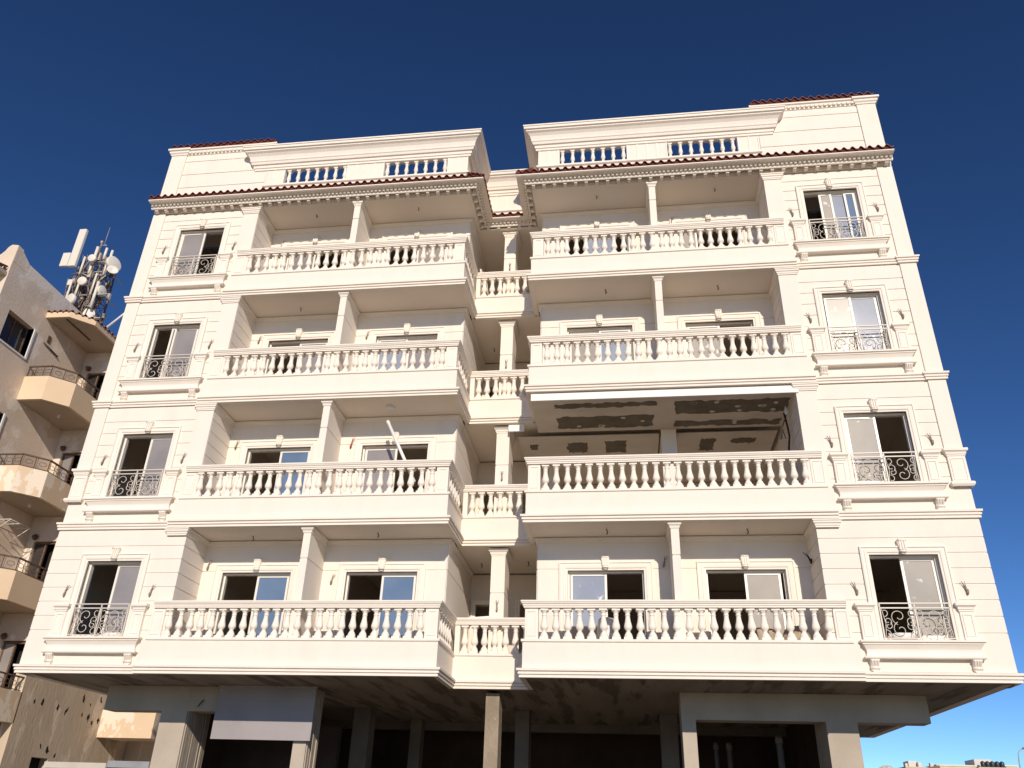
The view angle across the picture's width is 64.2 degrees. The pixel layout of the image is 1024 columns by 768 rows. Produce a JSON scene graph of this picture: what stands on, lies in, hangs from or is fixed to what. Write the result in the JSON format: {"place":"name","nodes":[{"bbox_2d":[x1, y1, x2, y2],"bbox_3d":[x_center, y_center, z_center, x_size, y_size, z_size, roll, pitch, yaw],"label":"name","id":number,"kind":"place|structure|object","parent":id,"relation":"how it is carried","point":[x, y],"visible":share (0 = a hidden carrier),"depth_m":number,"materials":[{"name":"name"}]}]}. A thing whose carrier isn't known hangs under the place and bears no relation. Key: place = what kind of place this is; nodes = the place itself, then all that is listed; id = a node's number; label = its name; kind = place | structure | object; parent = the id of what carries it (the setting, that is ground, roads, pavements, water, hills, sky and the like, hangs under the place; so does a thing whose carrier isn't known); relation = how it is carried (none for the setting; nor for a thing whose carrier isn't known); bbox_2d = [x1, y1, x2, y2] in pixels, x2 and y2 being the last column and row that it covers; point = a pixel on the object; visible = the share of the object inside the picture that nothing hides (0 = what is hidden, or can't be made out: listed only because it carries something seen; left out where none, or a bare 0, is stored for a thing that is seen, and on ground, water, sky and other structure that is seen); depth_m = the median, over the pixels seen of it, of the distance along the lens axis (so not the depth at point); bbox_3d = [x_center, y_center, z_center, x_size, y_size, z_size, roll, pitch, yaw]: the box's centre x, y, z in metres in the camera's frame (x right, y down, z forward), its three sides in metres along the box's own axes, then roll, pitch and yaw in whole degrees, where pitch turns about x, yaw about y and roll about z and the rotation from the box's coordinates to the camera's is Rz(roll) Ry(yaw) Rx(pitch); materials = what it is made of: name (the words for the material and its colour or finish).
{"place":"outdoors","nodes":[
{"label":"outdoors","id":0,"kind":"place"},
{"bbox_2d":[43,761,108,767],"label":"site cabin","id":1,"kind":"object","parent":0,"point":[47,764],"visible":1,"depth_m":17.48,"materials":[{"name":"beige metal"}]},
{"bbox_2d":[107,761,150,767],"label":"site cabin","id":2,"kind":"object","parent":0,"point":[127,764],"visible":0.7,"depth_m":17.37,"materials":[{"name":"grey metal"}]},
{"bbox_2d":[0,0,1023,767],"label":"sky","id":3,"kind":"structure","parent":0,"point":[95,95],"materials":[{"name":"blue"}]},
{"bbox_2d":[570,626,596,638],"bbox_3d":[1.429,5.264,16.112,0.720,0.920,0.120,-2,-29,7],"label":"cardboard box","id":4,"kind":"object","parent":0,"point":[585,631],"visible":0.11,"depth_m":16.23,"materials":[{"name":"cardboard"}]},
{"bbox_2d":[900,761,940,767],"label":"house","id":5,"kind":"structure","parent":0,"point":[910,764],"depth_m":186.04,"materials":[{"name":"white"}]},
{"bbox_2d":[926,764,976,767],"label":"house","id":6,"kind":"structure","parent":0,"point":[956,766],"depth_m":185.55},
{"bbox_2d":[965,759,1003,767],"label":"house","id":7,"kind":"structure","parent":0,"point":[973,762],"depth_m":187.20,"materials":[{"name":"white"}]},
{"bbox_2d":[1005,765,1017,767],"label":"house","id":8,"kind":"structure","parent":0,"point":[1011,766],"depth_m":189.24,"materials":[{"name":"white"}]},
{"label":"ground","id":9,"kind":"structure","parent":0,"visible":0},
{"bbox_2d":[0,245,160,767],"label":"old apartment building","id":10,"kind":"structure","parent":9,"relation":"on","point":[56,348],"depth_m":25.09,"materials":[{"name":"paint"}]},
{"bbox_2d":[0,414,5,430],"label":"window","id":11,"kind":"structure","parent":10,"relation":"in","point":[3,415],"depth_m":24.30,"materials":[{"name":"white metal"}]},
{"bbox_2d":[0,642,25,687],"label":"balcony door","id":12,"kind":"structure","parent":10,"relation":"in","point":[9,648],"depth_m":23.54,"materials":[{"name":"brown wood"}]},
{"bbox_2d":[0,519,29,541],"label":"drying rack","id":13,"kind":"object","parent":10,"relation":"attached to","point":[17,523],"visible":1,"depth_m":24.29,"materials":[{"name":"beige metal"}]},
{"bbox_2d":[0,313,36,359],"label":"window","id":14,"kind":"structure","parent":10,"relation":"in","point":[13,334],"depth_m":25.26,"materials":[{"name":"black glass"}]},
{"bbox_2d":[26,543,55,577],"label":"balcony door","id":15,"kind":"structure","parent":10,"relation":"in","point":[39,551],"depth_m":24.94,"materials":[{"name":"brown wood"}]},
{"bbox_2d":[57,454,80,481],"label":"balcony door","id":16,"kind":"structure","parent":10,"relation":"in","point":[67,461],"depth_m":26.39,"materials":[{"name":"brown metal"}]},
{"bbox_2d":[59,228,121,325],"bbox_3d":[-19.767,-3.047,37.453,3.059,10.422,1.732,-2,-29,7],"label":"telecom mast","id":17,"kind":"object","parent":10,"relation":"on","point":[88,299],"visible":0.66,"depth_m":38.12,"materials":[{"name":"metal"}]},
{"bbox_2d":[84,374,104,396],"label":"balcony door","id":18,"kind":"structure","parent":10,"relation":"in","point":[93,378],"depth_m":27.83,"materials":[{"name":"brown metal"}]},
{"bbox_2d":[107,313,123,327],"bbox_3d":[-14.164,-2.542,29.776,1.608,1.705,0.080,-2,-29,7],"label":"roof pipe","id":19,"kind":"object","parent":10,"relation":"on","point":[115,320],"visible":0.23,"depth_m":29.66,"materials":[{"name":"white plastic"}]},
{"bbox_2d":[13,91,1023,767],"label":"apartment building","id":20,"kind":"structure","parent":9,"relation":"on","point":[687,423],"depth_m":18.48,"materials":[{"name":"beige paint"}]},
{"bbox_2d":[41,547,150,664],"bbox_3d":[-8.525,4.630,17.102,2.130,2.423,0.425,-2,-29,7],"label":"window","id":21,"kind":"structure","parent":20,"relation":"in","point":[124,617],"depth_m":16.98,"materials":[{"name":"beige paint"}]},
{"bbox_2d":[82,421,181,521],"bbox_3d":[-8.436,1.989,18.523,2.130,2.423,0.425,-2,-29,7],"label":"window","id":22,"kind":"structure","parent":20,"relation":"in","point":[158,482],"depth_m":18.41,"materials":[{"name":"beige paint"}]},
{"bbox_2d":[117,312,209,399],"bbox_3d":[-8.347,-0.651,19.943,2.130,2.423,0.425,-2,-29,7],"label":"window","id":23,"kind":"structure","parent":20,"relation":"in","point":[182,370],"depth_m":19.87,"materials":[{"name":"beige paint"}]},
{"bbox_2d":[148,218,233,295],"bbox_3d":[-8.258,-3.292,21.364,2.130,2.423,0.425,-2,-29,7],"label":"window","id":24,"kind":"structure","parent":20,"relation":"in","point":[178,269],"depth_m":21.27,"materials":[{"name":"beige paint"}]},
{"bbox_2d":[202,558,298,636],"bbox_3d":[-5.636,5.001,17.615,1.940,2.438,0.373,-2,-29,7],"label":"balcony door","id":25,"kind":"structure","parent":20,"relation":"in","point":[274,581],"depth_m":17.92,"materials":[{"name":"beige metal"}]},
{"bbox_2d":[210,685,317,740],"bbox_3d":[-5.168,6.862,17.056,2.190,1.060,0.115,-2,-29,7],"label":"banner","id":26,"kind":"object","parent":20,"relation":"hanging from","point":[286,713],"visible":1,"depth_m":17.01,"materials":[{"name":"fabric"}]},
{"bbox_2d":[231,435,317,495],"bbox_3d":[-5.547,2.360,19.036,1.940,2.438,0.373,-2,-29,7],"label":"balcony door","id":27,"kind":"structure","parent":20,"relation":"in","point":[300,450],"depth_m":19.37,"materials":[{"name":"beige metal"}]},
{"bbox_2d":[255,328,334,374],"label":"balcony door","id":28,"kind":"structure","parent":20,"relation":"in","point":[300,338],"depth_m":20.82,"materials":[{"name":"beige metal"}]},
{"bbox_2d":[276,235,349,270],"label":"balcony door","id":29,"kind":"structure","parent":20,"relation":"in","point":[316,240],"depth_m":22.22,"materials":[{"name":"white paint"}]},
{"bbox_2d":[332,557,426,637],"bbox_3d":[-2.826,4.901,17.253,1.940,2.438,0.373,-2,-29,7],"label":"balcony door","id":30,"kind":"structure","parent":20,"relation":"in","point":[399,582],"depth_m":17.54,"materials":[{"name":"beige metal"}]},
{"bbox_2d":[350,431,436,492],"bbox_3d":[-2.737,2.260,18.674,1.940,2.438,0.373,-2,-29,7],"label":"balcony door","id":31,"kind":"structure","parent":20,"relation":"in","point":[372,448],"depth_m":19.03,"materials":[{"name":"beige metal"}]},
{"bbox_2d":[386,420,415,482],"bbox_3d":[-2.476,1.480,18.127,0.967,1.662,0.084,-13,-32,25],"label":"plastic pipe","id":32,"kind":"object","parent":20,"relation":"attached to","point":[395,439],"visible":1,"depth_m":18.26,"materials":[{"name":"white plastic"}]},
{"bbox_2d":[366,323,445,370],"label":"balcony door","id":33,"kind":"structure","parent":20,"relation":"in","point":[407,333],"depth_m":20.43,"materials":[{"name":"beige metal"}]},
{"bbox_2d":[380,229,452,264],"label":"balcony door","id":34,"kind":"structure","parent":20,"relation":"in","point":[417,234],"depth_m":21.83,"materials":[{"name":"white paint"}]},
{"bbox_2d":[467,616,491,617],"bbox_3d":[-0.674,5.038,17.550,0.596,0.075,0.302,-4,-29,12],"label":"loose board","id":35,"kind":"object","parent":20,"relation":"on","point":[481,617],"visible":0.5,"depth_m":17.43,"materials":[{"name":"beige wood"}]},
{"bbox_2d":[480,269,488,295],"bbox_3d":[-0.726,-2.508,22.077,0.041,1.290,0.360,-17,-33,16],"label":"leaning board","id":36,"kind":"object","parent":20,"relation":"on","point":[487,294],"visible":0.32,"depth_m":22.23,"materials":[{"name":"beige wood"}]},
{"bbox_2d":[560,218,635,254],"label":"balcony door","id":37,"kind":"structure","parent":20,"relation":"in","point":[597,224],"depth_m":21.22,"materials":[{"name":"white paint"}]},
{"bbox_2d":[559,314,641,362],"bbox_3d":[2.110,-0.550,19.482,1.940,2.438,0.373,-2,-29,7],"label":"balcony door","id":38,"kind":"structure","parent":20,"relation":"in","point":[600,325],"depth_m":19.82,"materials":[{"name":"white paint"}]},
{"bbox_2d":[596,617,613,638],"bbox_3d":[1.857,5.077,15.903,0.385,1.076,0.563,-13,-32,26],"label":"plastic sack","id":39,"kind":"object","parent":20,"relation":"on","point":[609,630],"visible":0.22,"depth_m":15.90,"materials":[{"name":"white plastic"}]},
{"bbox_2d":[559,555,655,638],"bbox_3d":[1.932,4.731,16.640,1.940,2.438,0.373,-2,-29,7],"label":"balcony door","id":40,"kind":"structure","parent":20,"relation":"in","point":[587,580],"depth_m":16.98,"materials":[{"name":"beige metal"}]},
{"bbox_2d":[669,211,748,248],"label":"balcony door","id":41,"kind":"structure","parent":20,"relation":"in","point":[707,217],"depth_m":20.88,"materials":[{"name":"paint"}]},
{"bbox_2d":[677,309,762,357],"bbox_3d":[4.920,-0.651,19.119,1.940,2.438,0.373,-2,-29,7],"label":"balcony door","id":42,"kind":"structure","parent":20,"relation":"in","point":[717,320],"depth_m":19.47,"materials":[{"name":"white paint"}]},
{"bbox_2d":[696,554,798,639],"bbox_3d":[4.742,4.631,16.278,1.940,2.438,0.373,-2,-29,7],"label":"balcony door","id":43,"kind":"structure","parent":20,"relation":"in","point":[762,578],"depth_m":16.57,"materials":[{"name":"beige metal"}]},
{"bbox_2d":[755,627,775,639],"bbox_3d":[4.805,5.107,15.592,0.655,0.905,0.403,3,-28,-3],"label":"cement sack","id":44,"kind":"object","parent":20,"relation":"on","point":[759,632],"visible":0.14,"depth_m":15.59,"materials":[{"name":"brown paper"}]},
{"bbox_2d":[783,626,811,639],"bbox_3d":[5.421,5.096,15.578,0.637,0.948,0.374,-11,-31,22],"label":"cement sack","id":45,"kind":"object","parent":20,"relation":"on","point":[797,632],"visible":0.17,"depth_m":15.59,"materials":[{"name":"brown paper"}]},
{"bbox_2d":[789,178,889,260],"bbox_3d":[7.640,-3.859,19.315,2.130,2.423,0.425,-2,-29,7],"label":"window","id":46,"kind":"structure","parent":20,"relation":"in","point":[849,225],"depth_m":19.23,"materials":[{"name":"beige paint"}]},
{"bbox_2d":[807,279,916,375],"bbox_3d":[7.551,-1.218,17.895,2.130,2.423,0.425,-2,-29,7],"label":"window","id":47,"kind":"structure","parent":20,"relation":"in","point":[856,315],"depth_m":17.84,"materials":[{"name":"beige paint"}]},
{"bbox_2d":[828,398,948,510],"bbox_3d":[7.462,1.423,16.474,2.130,2.423,0.425,-2,-29,7],"label":"window","id":48,"kind":"structure","parent":20,"relation":"in","point":[860,472],"depth_m":16.36,"materials":[{"name":"beige paint"}]},
{"bbox_2d":[888,632,918,639],"bbox_3d":[7.121,4.588,14.852,0.543,0.123,0.186,1,-28,2],"label":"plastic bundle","id":49,"kind":"object","parent":20,"relation":"on","point":[906,635],"visible":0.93,"depth_m":14.79,"materials":[{"name":"white plastic"}]},
{"bbox_2d":[853,538,987,672],"bbox_3d":[7.373,4.063,15.053,2.130,2.423,0.425,-2,-29,7],"label":"window","id":50,"kind":"structure","parent":20,"relation":"in","point":[945,627],"depth_m":14.92,"materials":[{"name":"beige paint"}]}
]}

